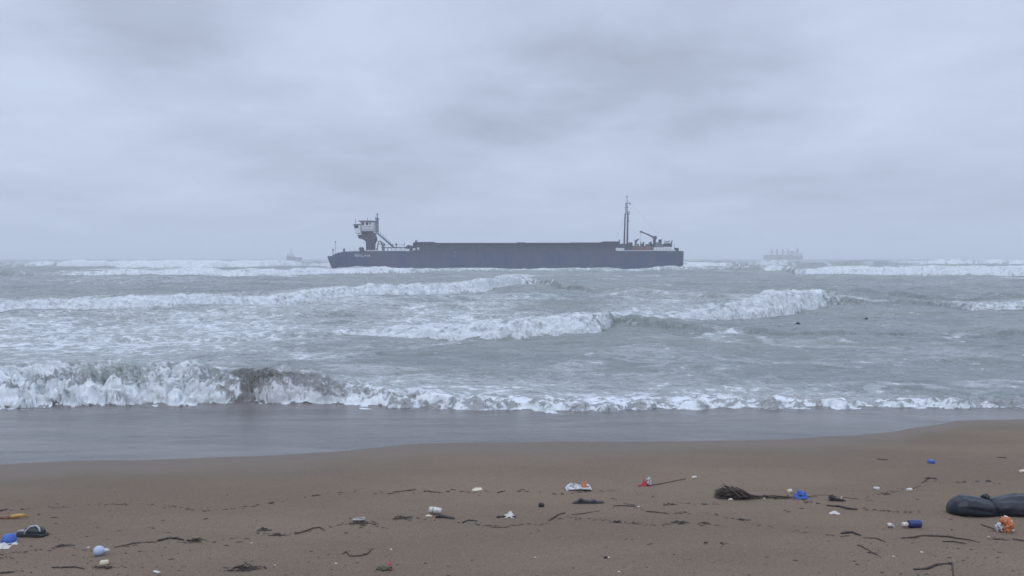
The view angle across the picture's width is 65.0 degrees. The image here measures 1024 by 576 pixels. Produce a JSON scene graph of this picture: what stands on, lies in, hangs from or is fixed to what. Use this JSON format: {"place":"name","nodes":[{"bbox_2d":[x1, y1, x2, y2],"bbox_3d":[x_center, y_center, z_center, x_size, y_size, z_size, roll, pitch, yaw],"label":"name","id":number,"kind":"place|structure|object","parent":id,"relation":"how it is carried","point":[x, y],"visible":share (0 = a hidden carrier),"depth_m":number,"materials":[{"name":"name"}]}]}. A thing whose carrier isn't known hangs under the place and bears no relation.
{"place":"outdoors","nodes":[
{"label":"outdoors","id":0,"kind":"place"},
{"bbox_2d":[0,258,1023,464],"bbox_3d":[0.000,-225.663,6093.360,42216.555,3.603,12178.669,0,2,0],"label":"sea","id":1,"kind":"structure","parent":0,"point":[302,362],"depth_m":27.02,"materials":[{"name":"liquid"}]},
{"bbox_2d":[286,252,301,260],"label":"tug boat","id":2,"kind":"object","parent":1,"relation":"on","point":[291,256],"visible":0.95,"depth_m":896.84,"materials":[{"name":"grey metal"}]},
{"bbox_2d":[16,278,874,398],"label":"sea spray","id":3,"kind":"object","parent":1,"relation":"on","point":[603,317],"visible":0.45,"depth_m":45.32,"materials":[{"name":"white liquid"}]},
{"bbox_2d":[327,196,683,268],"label":"cargo ship","id":4,"kind":"object","parent":1,"relation":"on","point":[525,255],"visible":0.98,"depth_m":224.91,"materials":[{"name":"blue paint"}]},
{"bbox_2d":[763,249,802,259],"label":"bulk carrier","id":5,"kind":"object","parent":1,"relation":"on","point":[795,255],"visible":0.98,"depth_m":1294.16,"materials":[{"name":"grey metal"}]},
{"bbox_2d":[0,419,1023,575],"bbox_3d":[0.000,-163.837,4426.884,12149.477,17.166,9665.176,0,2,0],"label":"beach","id":6,"kind":"structure","parent":0,"point":[969,452],"depth_m":7.24,"materials":[{"name":"brown sand"}]},
{"bbox_2d":[0,542,11,548],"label":"paper sheet","id":7,"kind":"object","parent":6,"relation":"on","point":[3,545],"visible":1,"depth_m":5.85,"materials":[{"name":"white paper"}]},
{"bbox_2d":[0,533,16,544],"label":"blue bowl","id":8,"kind":"object","parent":6,"relation":"on","point":[9,538],"visible":0.91,"depth_m":5.97,"materials":[{"name":"plastic"}]},
{"bbox_2d":[0,514,27,518],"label":"foam strip","id":9,"kind":"object","parent":6,"relation":"on","point":[13,516],"visible":1,"depth_m":6.86,"materials":[{"name":"yellow plastic"}]},
{"bbox_2d":[14,525,48,537],"bbox_3d":[-3.747,1.891,6.269,0.245,0.094,0.101,0,-4,7],"label":"lost sandal","id":10,"kind":"object","parent":6,"relation":"on","point":[34,531],"visible":0.99,"depth_m":6.23,"materials":[{"name":"rubber"}]},
{"bbox_2d":[55,544,73,546],"bbox_3d":[-3.288,1.894,5.918,0.132,0.015,0.069,0,-4,0],"label":"weed root","id":11,"kind":"object","parent":6,"relation":"on","point":[60,545],"visible":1,"depth_m":5.92,"materials":[{"name":"brown plant"}]},
{"bbox_2d":[51,566,84,569],"bbox_3d":[-2.952,1.864,5.357,0.230,0.015,0.061,0,2,0],"label":"bottom strand","id":12,"kind":"object","parent":6,"relation":"on","point":[68,567],"visible":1,"depth_m":5.36},
{"bbox_2d":[93,546,109,555],"bbox_3d":[-2.903,1.857,5.684,0.104,0.072,0.072,-1,-3,-14],"label":"squeeze bulb","id":13,"kind":"object","parent":6,"relation":"on","point":[99,550],"visible":1,"depth_m":5.66,"materials":[{"name":"blue plastic"}]},
{"bbox_2d":[99,560,108,564],"bbox_3d":[-2.784,1.872,5.488,0.058,0.024,0.042,-1,-3,-23],"label":"foam block","id":14,"kind":"object","parent":6,"relation":"on","point":[102,562],"depth_m":5.47,"materials":[{"name":"white plastic"}]},
{"bbox_2d":[93,565,122,568],"bbox_3d":[-2.702,1.865,5.373,0.218,0.020,0.084,0,-4,0],"label":"weed crust","id":15,"kind":"object","parent":6,"relation":"on","point":[105,567],"visible":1,"depth_m":5.38},
{"bbox_2d":[114,541,154,547],"bbox_3d":[-2.827,1.914,6.023,0.298,0.031,0.068,-2,3,-38],"label":"weed strand","id":16,"kind":"object","parent":6,"relation":"on","point":[135,543],"visible":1,"depth_m":6.01},
{"bbox_2d":[157,536,183,540],"bbox_3d":[-2.601,1.920,6.154,0.201,0.022,0.094,0,2,0],"label":"weed ribbon","id":17,"kind":"object","parent":6,"relation":"on","point":[169,537],"visible":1,"depth_m":6.15,"materials":[{"name":"black plant"}]},
{"bbox_2d":[186,537,208,542],"bbox_3d":[-2.402,1.921,6.119,0.170,0.034,0.116,1,3,33],"label":"weed clump","id":18,"kind":"object","parent":6,"relation":"on","point":[194,540],"visible":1,"depth_m":6.12,"materials":[{"name":"black plant"}]},
{"bbox_2d":[223,563,266,571],"bbox_3d":[-1.780,1.853,5.329,0.303,0.034,0.141,0,-4,0],"label":"weed tangle","id":19,"kind":"object","parent":6,"relation":"on","point":[243,567],"visible":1,"depth_m":5.33,"materials":[{"name":"black plant"}]},
{"bbox_2d":[256,527,271,531],"bbox_3d":[-1.983,1.941,6.442,0.129,0.026,0.072,1,2,27],"label":"weed knot","id":20,"kind":"object","parent":6,"relation":"on","point":[261,529],"visible":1,"depth_m":6.45,"materials":[{"name":"black plant"}]},
{"bbox_2d":[268,533,287,535],"bbox_3d":[-1.826,1.929,6.304,0.158,0.020,0.086,0,-4,0],"label":"weed tuft","id":21,"kind":"object","parent":6,"relation":"on","point":[276,534],"visible":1,"depth_m":6.28,"materials":[{"name":"black plant"}]},
{"bbox_2d":[295,527,324,533],"bbox_3d":[-1.637,1.940,6.434,0.260,0.035,0.128,-2,3,-36],"label":"weed wisp","id":22,"kind":"object","parent":6,"relation":"on","point":[309,529],"visible":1,"depth_m":6.45,"materials":[{"name":"black plant"}]},
{"bbox_2d":[342,548,373,556],"bbox_3d":[-1.113,1.903,5.798,0.200,0.030,0.214,0,2,0],"label":"stray twig","id":23,"kind":"object","parent":6,"relation":"on","point":[357,555],"visible":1,"depth_m":5.73,"materials":[{"name":"brown wood"}]},
{"bbox_2d":[352,517,364,521],"bbox_3d":[-1.291,1.949,6.769,0.103,0.038,0.058,-1,-3,-20],"label":"clear cup","id":24,"kind":"object","parent":6,"relation":"on","point":[358,519],"visible":0.96,"depth_m":6.75,"materials":[{"name":"plastic"}]},
{"bbox_2d":[339,520,378,525],"bbox_3d":[-1.270,1.950,6.677,0.343,0.025,0.171,0,-4,0],"label":"weed spray","id":25,"kind":"object","parent":6,"relation":"on","point":[357,522],"visible":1,"depth_m":6.67,"materials":[{"name":"black plant"}]},
{"bbox_2d":[375,561,392,570],"bbox_3d":[-0.853,1.852,5.351,0.114,0.060,0.075,0,-4,-3],"label":"rotten fruit","id":26,"kind":"object","parent":6,"relation":"on","point":[388,567],"visible":1,"depth_m":5.34,"materials":[{"name":"green food"}]},
{"bbox_2d":[392,515,412,519],"bbox_3d":[-0.948,1.989,6.961,0.195,0.025,0.135,0,-3,0],"label":"weed sprig","id":27,"kind":"object","parent":6,"relation":"on","point":[400,516],"visible":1,"depth_m":6.97,"materials":[{"name":"brown plant"}]},
{"bbox_2d":[428,507,441,513],"bbox_3d":[-0.679,1.961,7.094,0.116,0.065,0.056,0,-4,-9],"label":"white cup","id":28,"kind":"object","parent":6,"relation":"on","point":[436,510],"visible":1,"depth_m":7.07,"materials":[{"name":"plastic"}]},
{"bbox_2d":[435,514,454,518],"bbox_3d":[-0.576,1.969,6.926,0.173,0.026,0.040,1,-3,14],"label":"wood strip","id":29,"kind":"object","parent":6,"relation":"on","point":[443,516],"visible":1,"depth_m":6.91,"materials":[{"name":"brown wood"}]},
{"bbox_2d":[496,511,515,517],"bbox_3d":[-0.050,1.968,6.993,0.169,0.051,0.080,0,-4,0],"label":"crumpled tissue","id":30,"kind":"object","parent":6,"relation":"on","point":[510,514],"visible":1,"depth_m":6.97,"materials":[{"name":"white paper"}]},
{"bbox_2d":[0,477,1022,575],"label":"seaweed crumbs","id":31,"kind":"object","parent":6,"relation":"on","point":[410,519],"visible":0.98,"depth_m":6.62,"materials":[{"name":"brown plant"}]},
{"bbox_2d":[119,504,984,574],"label":"shell grit","id":32,"kind":"object","parent":6,"relation":"on","point":[590,521],"visible":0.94,"depth_m":5.79,"materials":[{"name":"brown sand"}]},
{"bbox_2d":[565,481,591,490],"bbox_3d":[0.682,2.028,8.240,0.263,0.086,0.139,0,-4,-3],"label":"flattened carton","id":33,"kind":"object","parent":6,"relation":"on","point":[582,486],"visible":1,"depth_m":8.23,"materials":[{"name":"white cardboard"}]},
{"bbox_2d":[572,498,603,503],"bbox_3d":[0.714,1.995,7.533,0.298,0.047,0.070,0,-4,2],"label":"driftwood board","id":34,"kind":"object","parent":6,"relation":"on","point":[584,501],"visible":1,"depth_m":7.50,"materials":[{"name":"brown wood"}]},
{"bbox_2d":[638,477,682,485],"bbox_3d":[1.629,2.039,8.577,0.723,0.128,0.084,-1,3,-34],"label":"torn wrapper","id":35,"kind":"object","parent":6,"relation":"on","point":[647,481],"visible":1,"depth_m":8.41,"materials":[{"name":"plastic"}]},
{"bbox_2d":[670,520,688,523],"bbox_3d":[1.394,1.946,6.678,0.159,0.020,0.111,0,-3,0],"label":"weed patch","id":36,"kind":"object","parent":6,"relation":"on","point":[678,522],"visible":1,"depth_m":6.68,"materials":[{"name":"brown plant"}]},
{"bbox_2d":[714,484,785,499],"bbox_3d":[2.289,1.987,7.699,0.726,0.187,0.223,0,-4,0],"label":"weed heap","id":37,"kind":"object","parent":6,"relation":"on","point":[733,493],"visible":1,"depth_m":7.64,"materials":[{"name":"brown plant"}]},
{"bbox_2d":[793,489,817,499],"bbox_3d":[2.861,2.006,7.807,0.258,0.100,0.154,0,-4,-6],"label":"blue bag","id":38,"kind":"object","parent":6,"relation":"on","point":[799,494],"visible":0.98,"depth_m":7.77,"materials":[{"name":"plastic"}]},
{"bbox_2d":[828,494,845,500],"bbox_3d":[3.082,1.996,7.630,0.155,0.069,0.061,1,2,20],"label":"root stump","id":39,"kind":"object","parent":6,"relation":"on","point":[832,497],"visible":1,"depth_m":7.62,"materials":[{"name":"brown wood"}]},
{"bbox_2d":[826,505,857,509],"bbox_3d":[2.986,1.984,7.276,0.051,0.027,0.271,-2,3,-45],"label":"bark strip","id":40,"kind":"object","parent":6,"relation":"on","point":[843,507],"visible":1,"depth_m":7.26,"materials":[{"name":"brown wood"}]},
{"bbox_2d":[840,531,860,535],"bbox_3d":[2.669,1.926,6.319,0.154,0.023,0.083,1,3,33],"label":"dark stick","id":41,"kind":"object","parent":6,"relation":"on","point":[850,532],"visible":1,"depth_m":6.33,"materials":[{"name":"brown wood"}]},
{"bbox_2d":[857,544,878,555],"bbox_3d":[2.578,1.897,5.821,0.064,0.038,0.314,0,2,0],"label":"slanting twig","id":42,"kind":"object","parent":6,"relation":"on","point":[867,549],"visible":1,"depth_m":5.83,"materials":[{"name":"brown wood"}]},
{"bbox_2d":[902,520,921,527],"bbox_3d":[3.246,1.916,6.532,0.154,0.064,0.065,0,-4,-2],"label":"bottle","id":43,"kind":"object","parent":6,"relation":"on","point":[913,523],"visible":1,"depth_m":6.51,"materials":[{"name":"blue plastic"}]},
{"bbox_2d":[927,459,934,463],"bbox_3d":[5.144,2.129,9.867,0.084,0.045,0.084,-1,-3,-17],"label":"blue cap ring","id":44,"kind":"object","parent":6,"relation":"on","point":[931,461],"visible":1,"depth_m":9.84,"materials":[{"name":"plastic"}]},
{"bbox_2d":[913,562,953,575],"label":"forked branch","id":45,"kind":"object","parent":6,"relation":"on","point":[936,564],"visible":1,"depth_m":5.40,"materials":[{"name":"brown wood"}]},
{"bbox_2d":[901,534,979,542],"bbox_3d":[3.273,1.923,6.196,0.553,0.033,0.180,0,2,12],"label":"curved twig","id":46,"kind":"object","parent":6,"relation":"on","point":[931,535],"visible":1,"depth_m":6.23,"materials":[{"name":"brown wood"}]},
{"bbox_2d":[946,493,1023,516],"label":"black sack","id":47,"kind":"object","parent":6,"relation":"on","point":[1008,505],"visible":1,"depth_m":6.96,"materials":[{"name":"black plastic"}]},
{"bbox_2d":[995,515,1014,532],"bbox_3d":[3.958,1.903,6.459,0.145,0.140,0.104,-1,-4,-14],"label":"crushed packet","id":48,"kind":"object","parent":6,"relation":"on","point":[1005,524],"visible":1,"depth_m":6.43,"materials":[{"name":"orange plastic"}]},
{"bbox_2d":[0,0,1023,257],"label":"sky","id":49,"kind":"structure","parent":0,"point":[129,128],"materials":[{"name":"grey"}]}
]}

